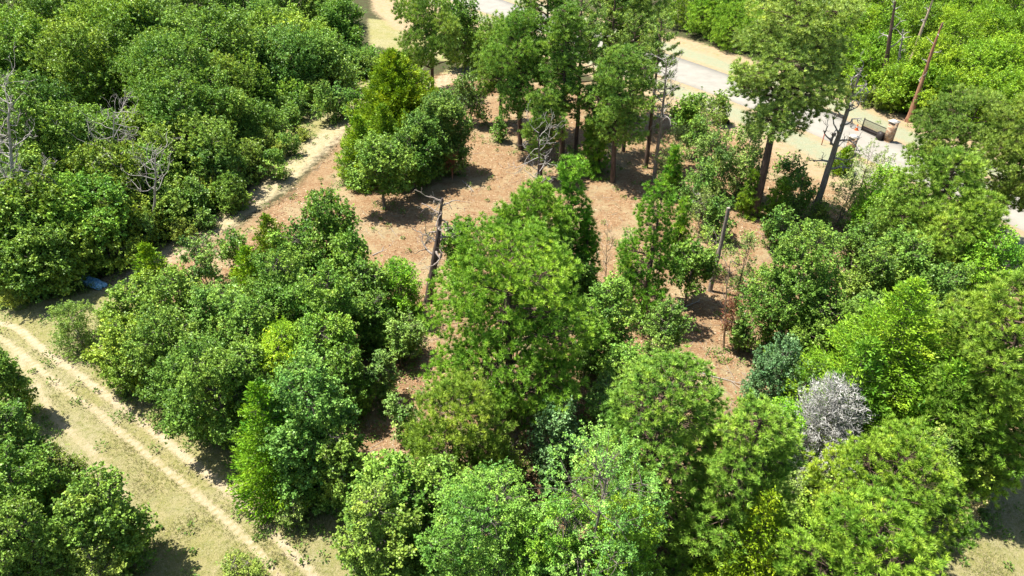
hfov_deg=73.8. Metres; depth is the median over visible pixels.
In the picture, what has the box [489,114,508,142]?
oak sapling
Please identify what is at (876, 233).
oak sapling
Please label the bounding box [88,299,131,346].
leafy shrub
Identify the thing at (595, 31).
pine tree
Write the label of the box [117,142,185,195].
oak tree
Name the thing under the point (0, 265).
oak tree
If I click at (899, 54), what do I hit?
dead pine
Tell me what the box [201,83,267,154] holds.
oak tree
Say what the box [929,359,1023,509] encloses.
pine tree
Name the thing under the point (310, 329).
oak tree
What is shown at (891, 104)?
leafy shrub
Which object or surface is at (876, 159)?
elm sapling
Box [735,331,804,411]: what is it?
leafy shrub
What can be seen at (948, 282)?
oak tree
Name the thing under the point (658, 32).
pine tree
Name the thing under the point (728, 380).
fallen branch
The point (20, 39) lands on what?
oak tree
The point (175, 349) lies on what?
oak tree
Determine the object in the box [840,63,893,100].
elm tree
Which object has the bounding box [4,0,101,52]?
oak tree
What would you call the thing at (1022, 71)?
elm tree
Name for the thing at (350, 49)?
oak sapling
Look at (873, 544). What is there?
pine tree
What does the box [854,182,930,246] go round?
oak tree
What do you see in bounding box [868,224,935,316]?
oak tree
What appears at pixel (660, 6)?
pine tree
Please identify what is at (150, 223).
oak sapling
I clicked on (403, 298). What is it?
elm tree
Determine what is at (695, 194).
dead sapling
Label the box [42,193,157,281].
oak tree
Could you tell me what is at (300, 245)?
oak tree
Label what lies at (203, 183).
leafy shrub
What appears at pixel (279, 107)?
oak tree
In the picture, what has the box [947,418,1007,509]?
oak tree
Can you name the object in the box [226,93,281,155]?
oak tree
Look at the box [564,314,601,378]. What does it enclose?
oak sapling
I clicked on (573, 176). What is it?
pine tree
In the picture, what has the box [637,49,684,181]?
dead pine
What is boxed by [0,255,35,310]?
leafy shrub
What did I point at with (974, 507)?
leafy shrub
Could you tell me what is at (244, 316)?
oak tree
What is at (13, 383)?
oak tree
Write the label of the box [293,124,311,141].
leafy shrub
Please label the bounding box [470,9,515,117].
pine tree
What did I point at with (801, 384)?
leafy shrub
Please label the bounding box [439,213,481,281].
oak tree
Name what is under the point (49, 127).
oak tree
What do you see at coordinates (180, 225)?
leafy shrub
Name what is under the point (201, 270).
oak sapling
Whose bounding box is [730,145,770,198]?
elm sapling
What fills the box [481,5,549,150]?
pine tree
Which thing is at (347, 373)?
oak tree
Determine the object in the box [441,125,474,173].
oak sapling
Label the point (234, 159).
oak sapling
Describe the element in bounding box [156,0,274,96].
oak tree
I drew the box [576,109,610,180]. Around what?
pine tree
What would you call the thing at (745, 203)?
pine tree
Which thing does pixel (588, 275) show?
oak sapling
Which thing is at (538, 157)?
dead pine
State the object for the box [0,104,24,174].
oak tree
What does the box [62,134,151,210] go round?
oak tree
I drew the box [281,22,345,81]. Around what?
oak tree
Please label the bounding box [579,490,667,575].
elm tree
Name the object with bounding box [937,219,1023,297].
elm tree
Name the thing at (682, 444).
pine tree
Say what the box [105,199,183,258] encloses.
oak tree
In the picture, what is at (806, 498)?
oak tree
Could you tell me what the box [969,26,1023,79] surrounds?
elm tree
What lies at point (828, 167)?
dead pine
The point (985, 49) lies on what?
elm tree
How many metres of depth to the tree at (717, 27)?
101.83 m
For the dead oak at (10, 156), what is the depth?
49.72 m
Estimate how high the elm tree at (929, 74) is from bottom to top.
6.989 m
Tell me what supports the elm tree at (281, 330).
on the ground at (382, 26)
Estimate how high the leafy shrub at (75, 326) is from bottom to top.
4.670 m
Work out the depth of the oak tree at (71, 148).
59.08 m
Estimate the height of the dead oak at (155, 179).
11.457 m
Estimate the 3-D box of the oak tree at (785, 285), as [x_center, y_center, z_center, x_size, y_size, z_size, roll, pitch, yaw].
[17.402,0.348,43.135,5.822,10.911,6.266,-28,44,-34]
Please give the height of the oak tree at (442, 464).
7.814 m
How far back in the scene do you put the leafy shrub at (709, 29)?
107.47 m
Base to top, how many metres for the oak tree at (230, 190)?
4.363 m
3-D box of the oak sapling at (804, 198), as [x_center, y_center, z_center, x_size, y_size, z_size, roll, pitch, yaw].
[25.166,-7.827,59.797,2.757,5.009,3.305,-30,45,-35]
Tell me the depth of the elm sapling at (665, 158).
62.64 m
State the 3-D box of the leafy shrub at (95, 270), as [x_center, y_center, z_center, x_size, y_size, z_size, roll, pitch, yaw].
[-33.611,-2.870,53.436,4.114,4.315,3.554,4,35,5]
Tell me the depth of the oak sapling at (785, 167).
61.96 m
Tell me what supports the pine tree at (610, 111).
on the ground at (382, 26)
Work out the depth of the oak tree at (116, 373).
40.79 m
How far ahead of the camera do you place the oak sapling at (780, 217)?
55.14 m
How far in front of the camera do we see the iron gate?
76.17 m
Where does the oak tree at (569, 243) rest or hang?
on the ground at (382, 26)
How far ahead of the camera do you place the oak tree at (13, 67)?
76.44 m
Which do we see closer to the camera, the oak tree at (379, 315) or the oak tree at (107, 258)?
the oak tree at (379, 315)
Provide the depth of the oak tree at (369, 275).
45.21 m
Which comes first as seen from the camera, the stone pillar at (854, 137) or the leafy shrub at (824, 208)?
the leafy shrub at (824, 208)
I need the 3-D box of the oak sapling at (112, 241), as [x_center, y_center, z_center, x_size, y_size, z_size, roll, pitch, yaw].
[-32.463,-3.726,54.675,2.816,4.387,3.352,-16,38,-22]
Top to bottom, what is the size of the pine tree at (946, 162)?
11.452 m
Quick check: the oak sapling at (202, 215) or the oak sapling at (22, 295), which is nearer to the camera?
the oak sapling at (22, 295)
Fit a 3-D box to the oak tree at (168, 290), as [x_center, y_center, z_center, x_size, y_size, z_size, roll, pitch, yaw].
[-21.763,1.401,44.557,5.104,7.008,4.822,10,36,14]
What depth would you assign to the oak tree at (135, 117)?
65.71 m
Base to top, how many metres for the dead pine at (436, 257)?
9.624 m
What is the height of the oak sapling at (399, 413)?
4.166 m
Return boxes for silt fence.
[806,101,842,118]
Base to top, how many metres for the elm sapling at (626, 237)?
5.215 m
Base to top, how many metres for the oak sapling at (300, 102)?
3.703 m
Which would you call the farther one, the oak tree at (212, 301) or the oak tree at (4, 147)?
the oak tree at (4, 147)
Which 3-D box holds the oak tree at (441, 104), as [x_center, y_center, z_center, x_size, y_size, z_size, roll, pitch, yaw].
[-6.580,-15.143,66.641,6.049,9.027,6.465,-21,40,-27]
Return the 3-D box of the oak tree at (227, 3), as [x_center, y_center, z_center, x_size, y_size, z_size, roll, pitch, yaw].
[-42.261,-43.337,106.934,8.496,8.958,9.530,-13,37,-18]
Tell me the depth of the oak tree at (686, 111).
74.75 m
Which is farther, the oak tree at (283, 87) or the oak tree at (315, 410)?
the oak tree at (283, 87)
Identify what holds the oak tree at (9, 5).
on the ground at (382, 26)
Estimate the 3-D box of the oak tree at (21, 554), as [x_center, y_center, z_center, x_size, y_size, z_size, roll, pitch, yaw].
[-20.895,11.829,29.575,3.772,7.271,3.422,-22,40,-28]
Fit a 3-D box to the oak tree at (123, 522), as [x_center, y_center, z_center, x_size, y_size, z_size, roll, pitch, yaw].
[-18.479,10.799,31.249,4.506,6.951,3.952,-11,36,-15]
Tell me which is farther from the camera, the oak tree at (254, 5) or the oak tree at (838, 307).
the oak tree at (254, 5)
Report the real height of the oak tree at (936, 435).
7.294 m
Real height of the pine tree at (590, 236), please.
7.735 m
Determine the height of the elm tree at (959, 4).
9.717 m
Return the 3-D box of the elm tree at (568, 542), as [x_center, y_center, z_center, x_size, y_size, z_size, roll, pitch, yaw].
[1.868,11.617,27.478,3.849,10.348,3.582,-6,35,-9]
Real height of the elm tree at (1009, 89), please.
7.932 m
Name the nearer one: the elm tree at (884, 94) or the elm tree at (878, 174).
the elm tree at (878, 174)
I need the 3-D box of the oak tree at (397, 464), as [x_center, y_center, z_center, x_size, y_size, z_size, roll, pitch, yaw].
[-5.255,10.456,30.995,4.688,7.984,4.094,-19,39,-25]
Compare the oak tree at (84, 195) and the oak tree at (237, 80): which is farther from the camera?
the oak tree at (237, 80)
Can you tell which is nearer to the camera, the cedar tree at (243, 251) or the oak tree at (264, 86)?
the cedar tree at (243, 251)
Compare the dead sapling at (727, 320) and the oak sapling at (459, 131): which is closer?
the dead sapling at (727, 320)
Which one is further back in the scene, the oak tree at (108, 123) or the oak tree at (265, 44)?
the oak tree at (265, 44)
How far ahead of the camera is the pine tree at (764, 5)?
105.43 m
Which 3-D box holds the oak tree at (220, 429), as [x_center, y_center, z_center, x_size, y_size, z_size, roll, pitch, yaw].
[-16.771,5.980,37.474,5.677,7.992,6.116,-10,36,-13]
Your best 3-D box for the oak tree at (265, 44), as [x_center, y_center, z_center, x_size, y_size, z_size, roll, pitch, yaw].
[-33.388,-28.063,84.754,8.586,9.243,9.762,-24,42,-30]
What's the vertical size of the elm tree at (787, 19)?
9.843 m
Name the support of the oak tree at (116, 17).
on the ground at (382, 26)
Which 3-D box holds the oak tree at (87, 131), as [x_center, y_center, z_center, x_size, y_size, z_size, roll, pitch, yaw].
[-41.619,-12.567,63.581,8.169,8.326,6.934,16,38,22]
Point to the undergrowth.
(382, 407)
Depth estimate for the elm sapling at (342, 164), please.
64.64 m
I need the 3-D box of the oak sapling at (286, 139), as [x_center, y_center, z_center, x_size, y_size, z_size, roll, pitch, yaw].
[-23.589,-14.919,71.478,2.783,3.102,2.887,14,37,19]
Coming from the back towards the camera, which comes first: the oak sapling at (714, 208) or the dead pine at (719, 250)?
the oak sapling at (714, 208)
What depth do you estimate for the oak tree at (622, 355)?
38.77 m
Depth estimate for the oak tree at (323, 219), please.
49.50 m
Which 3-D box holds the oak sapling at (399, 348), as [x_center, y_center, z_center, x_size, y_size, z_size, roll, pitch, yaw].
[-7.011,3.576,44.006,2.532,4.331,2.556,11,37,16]
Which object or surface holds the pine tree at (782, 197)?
on the ground at (382, 26)
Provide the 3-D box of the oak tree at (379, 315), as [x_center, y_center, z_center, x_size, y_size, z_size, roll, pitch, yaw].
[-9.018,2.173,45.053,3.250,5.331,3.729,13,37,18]
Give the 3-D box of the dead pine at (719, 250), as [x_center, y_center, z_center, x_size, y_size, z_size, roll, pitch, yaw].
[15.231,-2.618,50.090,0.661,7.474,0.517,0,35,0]
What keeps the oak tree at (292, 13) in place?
on the ground at (382, 26)
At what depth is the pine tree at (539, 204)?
46.03 m
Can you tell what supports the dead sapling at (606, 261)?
on the ground at (382, 26)
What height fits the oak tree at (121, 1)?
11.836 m
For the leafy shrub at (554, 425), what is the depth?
35.76 m
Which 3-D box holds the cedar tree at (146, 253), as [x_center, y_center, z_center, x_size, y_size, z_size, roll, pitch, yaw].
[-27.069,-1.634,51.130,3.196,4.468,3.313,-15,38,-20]
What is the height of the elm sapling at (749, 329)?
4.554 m
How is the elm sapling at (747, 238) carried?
on the ground at (382, 26)
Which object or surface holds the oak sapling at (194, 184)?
on the ground at (382, 26)
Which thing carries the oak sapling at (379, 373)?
on the ground at (382, 26)
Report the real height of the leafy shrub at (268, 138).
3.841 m
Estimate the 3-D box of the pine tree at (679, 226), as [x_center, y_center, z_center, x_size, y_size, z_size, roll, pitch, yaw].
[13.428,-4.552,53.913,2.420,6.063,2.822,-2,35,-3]
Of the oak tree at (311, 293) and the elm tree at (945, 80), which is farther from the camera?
the elm tree at (945, 80)
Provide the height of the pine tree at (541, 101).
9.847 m
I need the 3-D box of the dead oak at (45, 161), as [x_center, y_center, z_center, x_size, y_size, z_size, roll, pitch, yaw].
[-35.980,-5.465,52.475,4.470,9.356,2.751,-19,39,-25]
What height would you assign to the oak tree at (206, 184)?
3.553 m
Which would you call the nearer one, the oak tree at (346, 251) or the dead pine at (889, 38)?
the oak tree at (346, 251)
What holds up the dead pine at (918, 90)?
on the ground at (382, 26)
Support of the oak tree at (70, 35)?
on the ground at (382, 26)
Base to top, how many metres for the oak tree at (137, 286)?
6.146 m
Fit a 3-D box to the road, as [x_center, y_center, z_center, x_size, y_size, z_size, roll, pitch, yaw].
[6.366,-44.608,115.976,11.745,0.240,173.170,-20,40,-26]
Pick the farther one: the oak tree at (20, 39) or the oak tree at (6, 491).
the oak tree at (20, 39)
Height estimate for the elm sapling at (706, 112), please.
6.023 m
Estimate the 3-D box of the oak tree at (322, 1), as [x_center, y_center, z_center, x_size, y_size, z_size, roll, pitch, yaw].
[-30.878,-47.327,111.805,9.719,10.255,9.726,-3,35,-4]
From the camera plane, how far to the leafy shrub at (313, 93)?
83.08 m
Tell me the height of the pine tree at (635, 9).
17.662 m
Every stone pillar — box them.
[846,134,859,151]
[883,119,900,142]
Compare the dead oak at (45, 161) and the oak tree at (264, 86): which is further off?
the oak tree at (264, 86)
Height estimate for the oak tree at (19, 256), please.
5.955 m
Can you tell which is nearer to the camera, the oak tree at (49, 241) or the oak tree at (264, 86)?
the oak tree at (49, 241)
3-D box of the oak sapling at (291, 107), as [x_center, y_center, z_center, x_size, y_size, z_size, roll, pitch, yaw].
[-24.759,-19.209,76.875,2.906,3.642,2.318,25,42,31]
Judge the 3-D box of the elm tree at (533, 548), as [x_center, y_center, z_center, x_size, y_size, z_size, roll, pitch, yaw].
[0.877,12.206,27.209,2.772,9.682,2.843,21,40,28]
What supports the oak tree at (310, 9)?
on the ground at (382, 26)
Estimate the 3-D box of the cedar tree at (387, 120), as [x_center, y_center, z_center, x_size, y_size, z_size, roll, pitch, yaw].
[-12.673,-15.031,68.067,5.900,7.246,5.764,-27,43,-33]
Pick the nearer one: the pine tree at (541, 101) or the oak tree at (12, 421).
the oak tree at (12, 421)
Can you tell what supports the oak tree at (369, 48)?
on the ground at (382, 26)
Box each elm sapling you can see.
[334,145,356,185]
[613,225,637,272]
[648,138,690,192]
[652,122,692,172]
[688,184,721,236]
[691,95,727,144]
[699,220,731,270]
[726,229,760,289]
[728,299,763,348]
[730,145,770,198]
[825,169,862,228]
[835,138,897,202]
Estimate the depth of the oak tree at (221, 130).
62.10 m
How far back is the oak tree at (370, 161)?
58.93 m
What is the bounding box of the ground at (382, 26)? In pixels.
[0,0,1023,575]
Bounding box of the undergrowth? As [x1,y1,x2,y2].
[0,25,1023,575]
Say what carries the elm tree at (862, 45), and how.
on the ground at (382, 26)
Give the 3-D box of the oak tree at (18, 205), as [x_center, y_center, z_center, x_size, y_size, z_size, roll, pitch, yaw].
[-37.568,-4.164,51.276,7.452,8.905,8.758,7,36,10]
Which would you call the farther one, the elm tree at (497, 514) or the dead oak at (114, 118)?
the dead oak at (114, 118)
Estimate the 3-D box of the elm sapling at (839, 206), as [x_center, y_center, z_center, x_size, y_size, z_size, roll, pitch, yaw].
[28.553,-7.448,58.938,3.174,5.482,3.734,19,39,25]
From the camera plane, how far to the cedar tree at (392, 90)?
73.54 m
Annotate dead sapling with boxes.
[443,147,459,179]
[598,218,617,276]
[693,192,704,226]
[712,252,743,347]
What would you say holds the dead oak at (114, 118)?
on the ground at (382, 26)
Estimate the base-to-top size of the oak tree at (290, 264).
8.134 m
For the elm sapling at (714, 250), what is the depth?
52.55 m
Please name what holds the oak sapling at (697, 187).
on the ground at (382, 26)
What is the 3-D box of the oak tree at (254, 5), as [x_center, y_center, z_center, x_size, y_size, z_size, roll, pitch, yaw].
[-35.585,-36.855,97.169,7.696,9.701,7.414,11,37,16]
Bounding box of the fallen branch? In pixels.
[703,373,747,386]
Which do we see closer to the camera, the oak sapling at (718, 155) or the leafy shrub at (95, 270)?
the leafy shrub at (95, 270)
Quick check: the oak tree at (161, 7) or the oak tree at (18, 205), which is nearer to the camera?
the oak tree at (18, 205)
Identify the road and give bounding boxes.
[451,0,1023,230]
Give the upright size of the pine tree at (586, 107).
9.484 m
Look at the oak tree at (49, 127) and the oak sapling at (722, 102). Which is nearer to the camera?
the oak tree at (49, 127)
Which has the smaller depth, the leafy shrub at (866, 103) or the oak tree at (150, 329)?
the oak tree at (150, 329)
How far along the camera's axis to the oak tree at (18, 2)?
118.31 m
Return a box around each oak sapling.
[13,266,39,300]
[36,240,84,285]
[90,220,126,257]
[104,210,161,248]
[163,196,192,217]
[174,229,227,286]
[178,174,215,217]
[187,204,218,232]
[211,225,250,273]
[214,151,256,186]
[232,137,273,182]
[253,147,290,180]
[255,107,299,136]
[273,130,302,155]
[275,89,316,117]
[281,101,301,130]
[307,79,346,126]
[321,60,344,89]
[326,81,350,117]
[336,44,362,68]
[341,87,364,121]
[362,348,400,401]
[381,392,419,441]
[383,317,423,365]
[390,307,427,358]
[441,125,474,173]
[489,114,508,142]
[551,145,575,174]
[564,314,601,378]
[570,253,597,296]
[573,392,615,448]
[584,370,625,428]
[638,295,696,356]
[670,156,721,214]
[680,113,710,159]
[691,125,740,199]
[700,190,737,239]
[707,89,732,126]
[719,126,769,192]
[725,318,755,352]
[758,202,798,247]
[771,149,811,196]
[784,170,819,220]
[834,214,882,265]
[868,209,919,260]
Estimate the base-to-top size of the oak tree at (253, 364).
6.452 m
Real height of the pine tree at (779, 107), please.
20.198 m
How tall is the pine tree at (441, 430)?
8.803 m
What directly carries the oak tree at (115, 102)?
on the ground at (382, 26)
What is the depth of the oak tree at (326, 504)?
33.78 m
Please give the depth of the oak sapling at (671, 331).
43.35 m
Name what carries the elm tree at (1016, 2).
on the ground at (382, 26)
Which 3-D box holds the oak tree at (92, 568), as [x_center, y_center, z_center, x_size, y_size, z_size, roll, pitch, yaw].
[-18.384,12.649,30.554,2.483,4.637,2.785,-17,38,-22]
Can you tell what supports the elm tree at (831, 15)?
on the ground at (382, 26)
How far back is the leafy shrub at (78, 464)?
34.85 m
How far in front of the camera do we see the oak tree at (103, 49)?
80.23 m
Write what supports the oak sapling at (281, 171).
on the ground at (382, 26)
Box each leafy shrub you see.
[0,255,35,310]
[13,437,101,512]
[39,299,104,363]
[78,238,118,274]
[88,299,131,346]
[142,201,175,235]
[166,216,199,244]
[193,164,242,209]
[215,548,268,575]
[247,125,288,162]
[272,496,309,536]
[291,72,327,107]
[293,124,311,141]
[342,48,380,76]
[486,430,532,491]
[525,390,592,500]
[703,27,732,40]
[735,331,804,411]
[771,464,833,531]
[783,358,826,417]
[804,196,834,228]
[841,77,873,99]
[858,86,888,110]
[873,87,911,113]
[942,488,990,531]
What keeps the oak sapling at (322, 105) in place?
on the ground at (382, 26)
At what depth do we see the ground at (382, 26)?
51.58 m
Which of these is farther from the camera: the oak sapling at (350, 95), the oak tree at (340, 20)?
the oak tree at (340, 20)
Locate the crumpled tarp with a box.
[79,273,106,289]
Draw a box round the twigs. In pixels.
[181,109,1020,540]
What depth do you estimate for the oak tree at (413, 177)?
62.84 m
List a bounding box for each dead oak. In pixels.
[0,43,59,223]
[6,155,55,197]
[53,85,138,173]
[119,120,182,235]
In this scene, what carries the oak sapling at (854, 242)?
on the ground at (382, 26)
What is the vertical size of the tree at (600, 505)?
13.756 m
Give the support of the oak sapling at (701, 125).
on the ground at (382, 26)
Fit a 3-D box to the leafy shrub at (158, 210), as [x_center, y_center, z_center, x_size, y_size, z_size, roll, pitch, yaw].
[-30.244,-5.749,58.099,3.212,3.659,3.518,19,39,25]
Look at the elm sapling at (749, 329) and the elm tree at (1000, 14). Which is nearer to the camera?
the elm sapling at (749, 329)
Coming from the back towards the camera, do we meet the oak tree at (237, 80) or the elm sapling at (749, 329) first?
the oak tree at (237, 80)
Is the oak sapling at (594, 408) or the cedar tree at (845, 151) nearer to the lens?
the oak sapling at (594, 408)
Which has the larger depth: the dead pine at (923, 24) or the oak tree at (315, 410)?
the dead pine at (923, 24)
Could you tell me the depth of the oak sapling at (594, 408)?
37.44 m
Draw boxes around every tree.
[0,0,17,11]
[0,1,78,109]
[0,18,63,122]
[0,45,44,117]
[0,66,99,188]
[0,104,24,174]
[0,162,94,279]
[0,172,64,296]
[0,207,94,298]
[0,219,83,302]
[0,228,8,295]
[0,345,44,420]
[0,394,72,497]
[0,432,88,554]
[0,471,54,575]
[0,490,82,575]
[2,150,52,193]
[4,0,33,10]
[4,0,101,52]
[20,110,111,172]
[22,16,130,114]
[22,42,70,112]
[25,166,144,256]
[32,142,96,175]
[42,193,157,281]
[47,460,159,575]
[53,0,161,81]
[54,51,137,136]
[61,0,160,26]
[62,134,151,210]
[65,533,130,575]
[69,232,117,279]
[74,102,135,157]
[77,174,157,243]
[79,28,128,96]
[80,311,159,397]
[92,268,184,354]
[105,24,233,125]
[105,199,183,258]
[113,0,201,59]
[115,102,188,160]
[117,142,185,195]
[118,300,210,414]
[122,30,229,132]
[129,63,238,170]
[131,240,168,286]
[135,263,217,339]
[137,103,243,191]
[139,173,214,240]
[145,333,259,460]
[155,325,220,415]
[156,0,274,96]
[161,0,215,20]
[171,172,224,214]
[176,276,265,347]
[179,49,260,133]
[185,137,239,196]
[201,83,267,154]
[207,339,278,423]
[209,170,254,217]
[212,139,251,174]
[214,0,250,29]
[220,288,295,379]
[221,23,275,74]
[224,18,344,106]
[224,46,277,102]
[225,377,309,531]
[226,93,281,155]
[226,244,272,300]
[234,0,336,50]
[237,244,322,338]
[240,0,282,35]
[248,342,369,515]
[249,77,313,105]
[249,315,303,405]
[250,213,293,265]
[259,94,293,123]
[262,0,321,24]
[263,215,337,292]
[269,42,363,96]
[269,259,367,367]
[270,307,364,407]
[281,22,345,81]
[285,425,337,515]
[292,183,362,278]
[300,0,354,18]
[307,0,367,46]
[315,423,365,517]
[323,338,378,419]
[324,225,371,299]
[326,39,380,82]
[330,476,431,575]
[332,113,388,193]
[339,130,416,209]
[339,257,398,327]
[340,448,441,572]
[343,47,445,136]
[347,284,400,359]
[366,102,398,154]
[371,254,427,325]
[384,121,442,192]
[389,0,465,85]
[398,108,450,185]
[399,362,519,504]
[402,451,484,575]
[413,456,550,575]
[414,84,475,174]
[414,210,616,432]
[437,0,482,70]
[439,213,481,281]
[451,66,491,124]
[462,25,490,69]
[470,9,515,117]
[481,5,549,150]
[485,175,579,299]
[502,510,566,575]
[509,0,588,92]
[517,87,569,176]
[519,415,670,575]
[522,485,600,575]
[531,232,587,306]
[537,1,591,160]
[547,0,610,151]
[549,153,600,291]
[572,344,744,575]
[573,208,601,299]
[574,82,624,170]
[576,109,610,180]
[578,270,641,380]
[579,42,659,182]
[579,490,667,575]
[582,0,642,102]
[589,338,648,418]
[596,0,633,64]
[600,0,672,113]
[607,9,655,151]
[613,176,686,335]
[630,11,683,168]
[660,144,683,202]
[662,387,807,575]
[664,0,715,30]
[665,86,710,140]
[667,234,722,304]
[670,195,695,260]
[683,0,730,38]
[685,484,792,575]
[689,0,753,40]
[708,0,765,51]
[725,0,871,217]
[726,217,851,364]
[727,0,793,24]
[733,168,762,222]
[745,396,808,492]
[757,510,829,575]
[758,174,792,218]
[765,472,950,575]
[771,286,861,378]
[774,0,813,35]
[775,370,875,499]
[778,473,853,553]
[779,275,954,479]
[792,0,858,29]
[797,334,896,485]
[797,413,988,575]
[811,13,894,79]
[823,2,913,72]
[829,240,906,321]
[831,145,855,175]
[833,0,903,26]
[836,26,911,87]
[836,285,891,352]
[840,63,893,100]
[843,158,916,220]
[843,182,887,231]
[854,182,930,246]
[866,356,978,525]
[867,0,943,24]
[867,57,927,112]
[867,143,993,265]
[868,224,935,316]
[881,318,940,406]
[882,0,952,60]
[883,53,960,115]
[884,28,981,111]
[895,289,1003,367]
[897,421,968,531]
[898,264,1023,496]
[900,82,1015,195]
[900,259,976,336]
[902,0,993,35]
[904,201,988,298]
[915,3,997,73]
[918,62,1003,127]
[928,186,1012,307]
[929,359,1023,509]
[934,35,1022,96]
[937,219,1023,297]
[944,0,1022,32]
[946,61,1023,137]
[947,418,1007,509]
[956,0,1023,75]
[959,91,1023,219]
[966,267,1014,351]
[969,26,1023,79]
[989,0,1023,29]
[989,11,1023,68]
[1003,63,1023,103]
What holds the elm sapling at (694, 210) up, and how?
on the ground at (382, 26)
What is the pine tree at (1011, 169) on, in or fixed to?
on the ground at (382, 26)
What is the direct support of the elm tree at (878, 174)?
on the ground at (382, 26)
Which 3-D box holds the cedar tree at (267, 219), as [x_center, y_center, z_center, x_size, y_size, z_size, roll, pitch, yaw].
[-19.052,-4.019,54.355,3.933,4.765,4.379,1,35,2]
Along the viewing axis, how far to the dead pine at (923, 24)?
79.96 m
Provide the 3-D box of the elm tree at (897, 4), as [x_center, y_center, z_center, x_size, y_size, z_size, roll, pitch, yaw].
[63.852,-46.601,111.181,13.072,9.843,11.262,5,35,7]
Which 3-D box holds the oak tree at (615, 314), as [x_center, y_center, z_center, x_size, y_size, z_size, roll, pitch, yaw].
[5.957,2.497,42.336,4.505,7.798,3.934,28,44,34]
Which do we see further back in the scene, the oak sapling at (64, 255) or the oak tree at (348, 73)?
the oak tree at (348, 73)
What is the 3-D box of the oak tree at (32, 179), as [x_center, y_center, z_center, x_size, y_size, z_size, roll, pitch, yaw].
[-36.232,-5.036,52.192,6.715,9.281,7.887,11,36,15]
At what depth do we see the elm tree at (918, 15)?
91.43 m
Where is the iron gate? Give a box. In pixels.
[861,118,886,140]
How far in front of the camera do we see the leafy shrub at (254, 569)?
30.25 m
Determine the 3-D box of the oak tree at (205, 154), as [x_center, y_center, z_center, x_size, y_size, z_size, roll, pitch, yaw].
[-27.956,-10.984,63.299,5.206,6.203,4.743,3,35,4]
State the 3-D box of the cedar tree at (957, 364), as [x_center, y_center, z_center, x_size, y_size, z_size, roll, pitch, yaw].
[20.942,7.123,34.197,5.748,9.794,5.700,28,43,33]
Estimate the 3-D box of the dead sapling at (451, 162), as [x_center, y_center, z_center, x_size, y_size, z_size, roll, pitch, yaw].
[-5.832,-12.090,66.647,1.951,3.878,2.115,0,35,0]
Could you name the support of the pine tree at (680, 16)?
on the ground at (382, 26)
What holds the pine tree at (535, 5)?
on the ground at (382, 26)
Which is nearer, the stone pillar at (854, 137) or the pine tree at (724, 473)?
the pine tree at (724, 473)
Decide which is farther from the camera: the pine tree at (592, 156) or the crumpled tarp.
the pine tree at (592, 156)
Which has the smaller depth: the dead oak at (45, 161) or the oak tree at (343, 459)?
the oak tree at (343, 459)
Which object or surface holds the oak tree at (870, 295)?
on the ground at (382, 26)
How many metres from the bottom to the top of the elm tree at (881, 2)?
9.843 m
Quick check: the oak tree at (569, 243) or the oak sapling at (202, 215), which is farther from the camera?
the oak sapling at (202, 215)
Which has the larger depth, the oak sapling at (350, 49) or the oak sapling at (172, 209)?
the oak sapling at (350, 49)
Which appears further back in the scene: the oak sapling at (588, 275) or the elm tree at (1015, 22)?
the elm tree at (1015, 22)
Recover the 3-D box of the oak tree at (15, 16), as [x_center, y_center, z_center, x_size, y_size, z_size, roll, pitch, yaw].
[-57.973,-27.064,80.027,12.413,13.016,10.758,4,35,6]
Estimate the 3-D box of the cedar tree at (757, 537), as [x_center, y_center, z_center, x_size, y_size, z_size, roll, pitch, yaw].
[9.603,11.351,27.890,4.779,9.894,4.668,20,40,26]
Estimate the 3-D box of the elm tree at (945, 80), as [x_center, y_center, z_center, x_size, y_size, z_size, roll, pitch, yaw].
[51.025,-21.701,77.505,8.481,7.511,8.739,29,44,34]
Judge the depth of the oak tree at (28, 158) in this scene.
54.73 m
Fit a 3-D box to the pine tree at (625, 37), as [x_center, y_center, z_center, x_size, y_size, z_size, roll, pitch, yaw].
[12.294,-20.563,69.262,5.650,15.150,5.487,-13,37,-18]
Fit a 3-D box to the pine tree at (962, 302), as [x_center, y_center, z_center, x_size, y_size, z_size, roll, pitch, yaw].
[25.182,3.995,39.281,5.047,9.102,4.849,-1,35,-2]
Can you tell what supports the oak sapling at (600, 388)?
on the ground at (382, 26)
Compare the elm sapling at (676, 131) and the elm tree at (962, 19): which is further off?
the elm tree at (962, 19)
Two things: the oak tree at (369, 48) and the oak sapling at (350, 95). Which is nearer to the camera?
the oak sapling at (350, 95)
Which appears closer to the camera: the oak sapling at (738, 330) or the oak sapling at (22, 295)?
the oak sapling at (738, 330)
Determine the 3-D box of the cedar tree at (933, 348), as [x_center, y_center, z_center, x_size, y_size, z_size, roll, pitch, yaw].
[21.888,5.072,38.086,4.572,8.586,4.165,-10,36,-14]
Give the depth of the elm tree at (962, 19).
87.92 m
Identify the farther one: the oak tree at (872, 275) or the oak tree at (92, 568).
the oak tree at (872, 275)
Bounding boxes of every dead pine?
[412,187,468,303]
[504,100,565,183]
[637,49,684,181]
[708,207,729,291]
[807,49,875,215]
[878,0,907,88]
[897,29,906,73]
[904,23,942,122]
[909,0,932,58]
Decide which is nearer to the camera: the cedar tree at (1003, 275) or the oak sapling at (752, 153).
the cedar tree at (1003, 275)
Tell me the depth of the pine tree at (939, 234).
46.28 m

